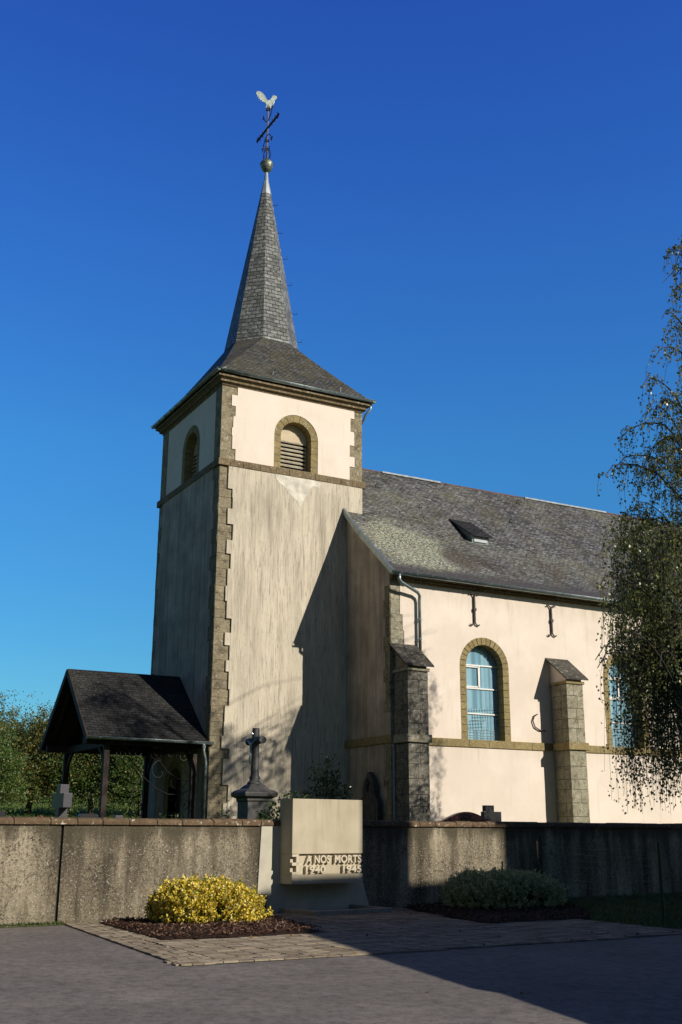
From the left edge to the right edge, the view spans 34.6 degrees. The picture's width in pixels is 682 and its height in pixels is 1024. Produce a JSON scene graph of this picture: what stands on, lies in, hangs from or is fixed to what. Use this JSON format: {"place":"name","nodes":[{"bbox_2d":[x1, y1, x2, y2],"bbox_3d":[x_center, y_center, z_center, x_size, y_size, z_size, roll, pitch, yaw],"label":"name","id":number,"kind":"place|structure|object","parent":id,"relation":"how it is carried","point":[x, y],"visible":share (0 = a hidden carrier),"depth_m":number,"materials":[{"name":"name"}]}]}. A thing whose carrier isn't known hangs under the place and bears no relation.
{"place":"outdoors","nodes":[
{"label":"outdoors","id":0,"kind":"place"},
{"bbox_2d":[0,795,140,817],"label":"churchyard ground","id":1,"kind":"structure","parent":0,"point":[54,814],"depth_m":68.42,"materials":[{"name":"plant"}]},
{"bbox_2d":[0,811,10,816],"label":"headstone","id":2,"kind":"object","parent":1,"relation":"on","point":[2,813],"visible":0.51,"depth_m":26.01,"materials":[{"name":"black stone"}]},
{"bbox_2d":[0,719,40,815],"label":"orchard tree","id":3,"kind":"object","parent":1,"relation":"on","point":[7,760],"visible":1,"depth_m":55.21,"materials":[{"name":"green plant"}]},
{"bbox_2d":[0,690,107,816],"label":"orchard tree","id":4,"kind":"object","parent":1,"relation":"on","point":[36,729],"visible":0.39,"depth_m":58.63,"materials":[{"name":"green plant"}]},
{"bbox_2d":[52,784,72,817],"bbox_3d":[-6.168,6.785,24.210,0.546,1.480,0.920,9,-18,-28],"label":"grave cross","id":5,"kind":"object","parent":1,"relation":"on","point":[62,801],"visible":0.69,"depth_m":24.14,"materials":[{"name":"grey stone"}]},
{"bbox_2d":[77,814,97,817],"bbox_3d":[-6.401,8.092,27.598,0.660,0.950,0.400,9,-18,-28],"label":"headstone","id":6,"kind":"object","parent":1,"relation":"on","point":[87,816],"visible":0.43,"depth_m":27.64,"materials":[{"name":"black stone"}]},
{"bbox_2d":[32,741,143,817],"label":"orchard tree","id":7,"kind":"object","parent":1,"relation":"on","point":[86,786],"visible":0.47,"depth_m":58.27,"materials":[{"name":"green plant"}]},
{"bbox_2d":[72,756,142,817],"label":"orchard tree","id":8,"kind":"object","parent":1,"relation":"on","point":[139,812],"visible":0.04,"depth_m":60.45,"materials":[{"name":"green plant"}]},
{"bbox_2d":[39,669,213,818],"bbox_3d":[-7.197,8.101,36.035,4.080,5.620,5.834,9,-18,-28],"label":"porch","id":9,"kind":"object","parent":1,"relation":"on","point":[105,715],"visible":0.98,"depth_m":35.34,"materials":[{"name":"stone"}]},
{"bbox_2d":[157,813,181,818],"bbox_3d":[-3.668,6.900,23.484,0.556,0.881,0.411,15,-22,-41],"label":"sprig","id":10,"kind":"object","parent":1,"relation":"on","point":[171,816],"visible":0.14,"depth_m":23.57,"materials":[{"name":"green plant"}]},
{"bbox_2d":[217,796,235,818],"bbox_3d":[-2.660,7.247,25.416,0.431,1.294,0.248,14,-21,-39],"label":"sprig","id":11,"kind":"object","parent":1,"relation":"on","point":[226,815],"visible":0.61,"depth_m":25.48,"materials":[{"name":"green plant"}]},
{"bbox_2d":[231,728,277,819],"bbox_3d":[-2.267,7.269,28.686,0.937,3.170,0.937,9,-18,-28],"label":"stone crucifix","id":12,"kind":"object","parent":1,"relation":"on","point":[253,795],"visible":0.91,"depth_m":28.45,"materials":[{"name":"stone"}]},
{"bbox_2d":[255,790,307,819],"bbox_3d":[-1.263,7.052,24.981,1.554,1.448,0.922,9,-18,-28],"label":"shrub","id":13,"kind":"object","parent":1,"relation":"on","point":[269,816],"visible":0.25,"depth_m":25.01,"materials":[{"name":"green plant"}]},
{"bbox_2d":[294,753,355,799],"bbox_3d":[-0.536,8.085,30.614,2.303,2.604,1.137,9,-18,-28],"label":"shrub","id":14,"kind":"object","parent":1,"relation":"on","point":[330,789],"visible":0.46,"depth_m":30.83,"materials":[{"name":"green plant"}]},
{"bbox_2d":[360,772,381,819],"bbox_3d":[0.892,9.449,34.709,0.250,2.360,1.160,9,-18,-28],"label":"gothic tomb","id":15,"kind":"object","parent":1,"relation":"on","point":[371,805],"visible":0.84,"depth_m":34.66,"materials":[{"name":"stone"}]},
{"bbox_2d":[147,91,681,823],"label":"church","id":16,"kind":"structure","parent":1,"relation":"on","point":[423,649],"depth_m":37.62,"materials":[{"name":"beige paint"}]},
{"bbox_2d":[164,761,181,818],"bbox_3d":[-5.442,9.873,36.810,0.406,2.960,1.724,9,-18,-28],"label":"door","id":17,"kind":"structure","parent":16,"relation":"in","point":[174,765],"depth_m":37.31,"materials":[{"name":"wood"}]},
{"bbox_2d":[181,425,199,483],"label":"louvre window","id":18,"kind":"structure","parent":16,"relation":"in","point":[193,435],"depth_m":40.61,"materials":[{"name":"stone"}]},
{"bbox_2d":[274,415,317,473],"bbox_3d":[-1.734,-2.317,39.220,1.744,2.250,0.555,9,-18,-28],"label":"louvre window","id":19,"kind":"structure","parent":16,"relation":"in","point":[295,451],"depth_m":39.31,"materials":[{"name":"stone"}]},
{"bbox_2d":[460,638,510,740],"bbox_3d":[4.729,5.958,36.882,2.016,3.425,0.426,9,-18,-28],"label":"window","id":20,"kind":"structure","parent":16,"relation":"in","point":[480,677],"depth_m":36.98,"materials":[{"name":"stone"}]},
{"bbox_2d":[603,654,649,747],"bbox_3d":[10.185,6.817,39.766,2.017,3.425,0.426,9,-18,-28],"label":"window","id":21,"kind":"structure","parent":16,"relation":"in","point":[611,741],"depth_m":39.57,"materials":[{"name":"glass"}]},
{"bbox_2d":[438,812,489,821],"bbox_3d":[3.749,9.237,31.669,2.310,1.099,0.400,9,-18,-28],"label":"headstone","id":22,"kind":"object","parent":1,"relation":"on","point":[460,816],"visible":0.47,"depth_m":31.60,"materials":[{"name":"red stone"}]},
{"bbox_2d":[481,805,500,820],"bbox_3d":[4.486,9.374,32.492,0.850,1.300,0.400,9,-18,-28],"label":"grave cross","id":23,"kind":"object","parent":1,"relation":"on","point":[488,813],"visible":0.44,"depth_m":32.54,"materials":[{"name":"black stone"}]},
{"bbox_2d":[0,918,587,927],"bbox_3d":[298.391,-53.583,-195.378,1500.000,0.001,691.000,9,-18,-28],"label":"ground","id":24,"kind":"structure","parent":0,"point":[63,924],"depth_m":18.86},
{"bbox_2d":[0,920,66,927],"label":"weeds","id":25,"kind":"object","parent":24,"relation":"on","point":[47,923],"visible":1,"depth_m":18.61,"materials":[{"name":"green plant"}]},
{"bbox_2d":[259,894,266,912],"bbox_3d":[-1.555,7.716,21.569,0.130,0.360,0.130,12,-20,-34],"label":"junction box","id":26,"kind":"object","parent":24,"relation":"on","point":[264,895],"visible":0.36,"depth_m":21.55,"materials":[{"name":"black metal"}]},
{"bbox_2d":[0,817,681,926],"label":"churchyard wall","id":27,"kind":"structure","parent":24,"relation":"on","point":[74,870],"depth_m":21.74,"materials":[{"name":"grey concrete"}]},
{"bbox_2d":[86,911,667,966],"bbox_3d":[1.047,7.231,19.222,11.250,0.001,8.150,9,-18,-28],"label":"sett bedding","id":28,"kind":"object","parent":24,"relation":"on","point":[356,955],"visible":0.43,"depth_m":16.57,"materials":[{"name":"grey sand"}]},
{"bbox_2d":[98,915,320,938],"bbox_3d":[-2.078,6.946,18.521,3.350,0.080,4.050,9,-18,-28],"label":"mulch bed","id":29,"kind":"object","parent":28,"relation":"on","point":[233,934],"visible":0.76,"depth_m":17.10,"materials":[{"name":"brown wood"}]},
{"bbox_2d":[144,872,273,923],"bbox_3d":[-2.303,6.627,18.739,1.987,0.909,1.944,9,-18,-28],"label":"euonymus bush","id":30,"kind":"object","parent":29,"relation":"on","point":[189,900],"visible":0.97,"depth_m":18.26,"materials":[{"name":"yellow plant"}]},
{"bbox_2d":[403,901,598,922],"bbox_3d":[3.395,8.037,22.209,4.550,0.080,4.600,9,-18,-28],"label":"mulch bed","id":31,"kind":"object","parent":28,"relation":"on","point":[511,914],"visible":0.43,"depth_m":20.58,"materials":[{"name":"brown wood"}]},
{"bbox_2d":[437,867,569,909],"bbox_3d":[3.384,7.761,22.666,2.834,0.944,2.143,9,-18,-28],"label":"euonymus bush","id":32,"kind":"object","parent":31,"relation":"on","point":[502,888],"visible":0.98,"depth_m":22.06,"materials":[{"name":"green plant"}]},
{"bbox_2d":[0,925,681,1023],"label":"road","id":33,"kind":"structure","parent":0,"point":[44,970],"depth_m":11.65,"materials":[{"name":"grey asphalt"}]},
{"bbox_2d":[78,910,673,1023],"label":"fallen leaves","id":34,"kind":"object","parent":33,"relation":"on","point":[637,933],"visible":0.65,"depth_m":16.88,"materials":[{"name":"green plant"}]},
{"bbox_2d":[0,0,681,733],"label":"sky","id":35,"kind":"structure","parent":0,"point":[478,212],"materials":[{"name":"blue"}]},
{"bbox_2d":[64,907,681,965],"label":"paving","id":36,"kind":"structure","parent":0,"point":[342,935],"depth_m":16.72,"materials":[{"name":"beige stone"}]},
{"bbox_2d":[257,799,391,915],"bbox_3d":[-0.141,6.931,22.125,2.820,2.190,1.355,12,-20,-34],"label":"war memorial","id":37,"kind":"object","parent":36,"relation":"on","point":[310,851],"visible":0.98,"depth_m":22.20,"materials":[{"name":"stone"}]},
{"bbox_2d":[566,890,681,929],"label":"lawn","id":38,"kind":"structure","parent":0,"point":[632,923],"depth_m":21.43,"materials":[{"name":"green plant"}]},
{"bbox_2d":[535,836,665,924],"bbox_3d":[5.085,7.443,22.503,0.380,1.460,6.314,3,-16,-8],"label":"wire fence","id":39,"kind":"object","parent":38,"relation":"on","point":[541,861],"visible":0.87,"depth_m":21.22,"materials":[{"name":"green metal"}]},
{"bbox_2d":[594,235,681,813],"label":"birch tree","id":40,"kind":"object","parent":38,"relation":"on","point":[654,664],"visible":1,"depth_m":25.62,"materials":[{"name":"green plant"}]}
]}

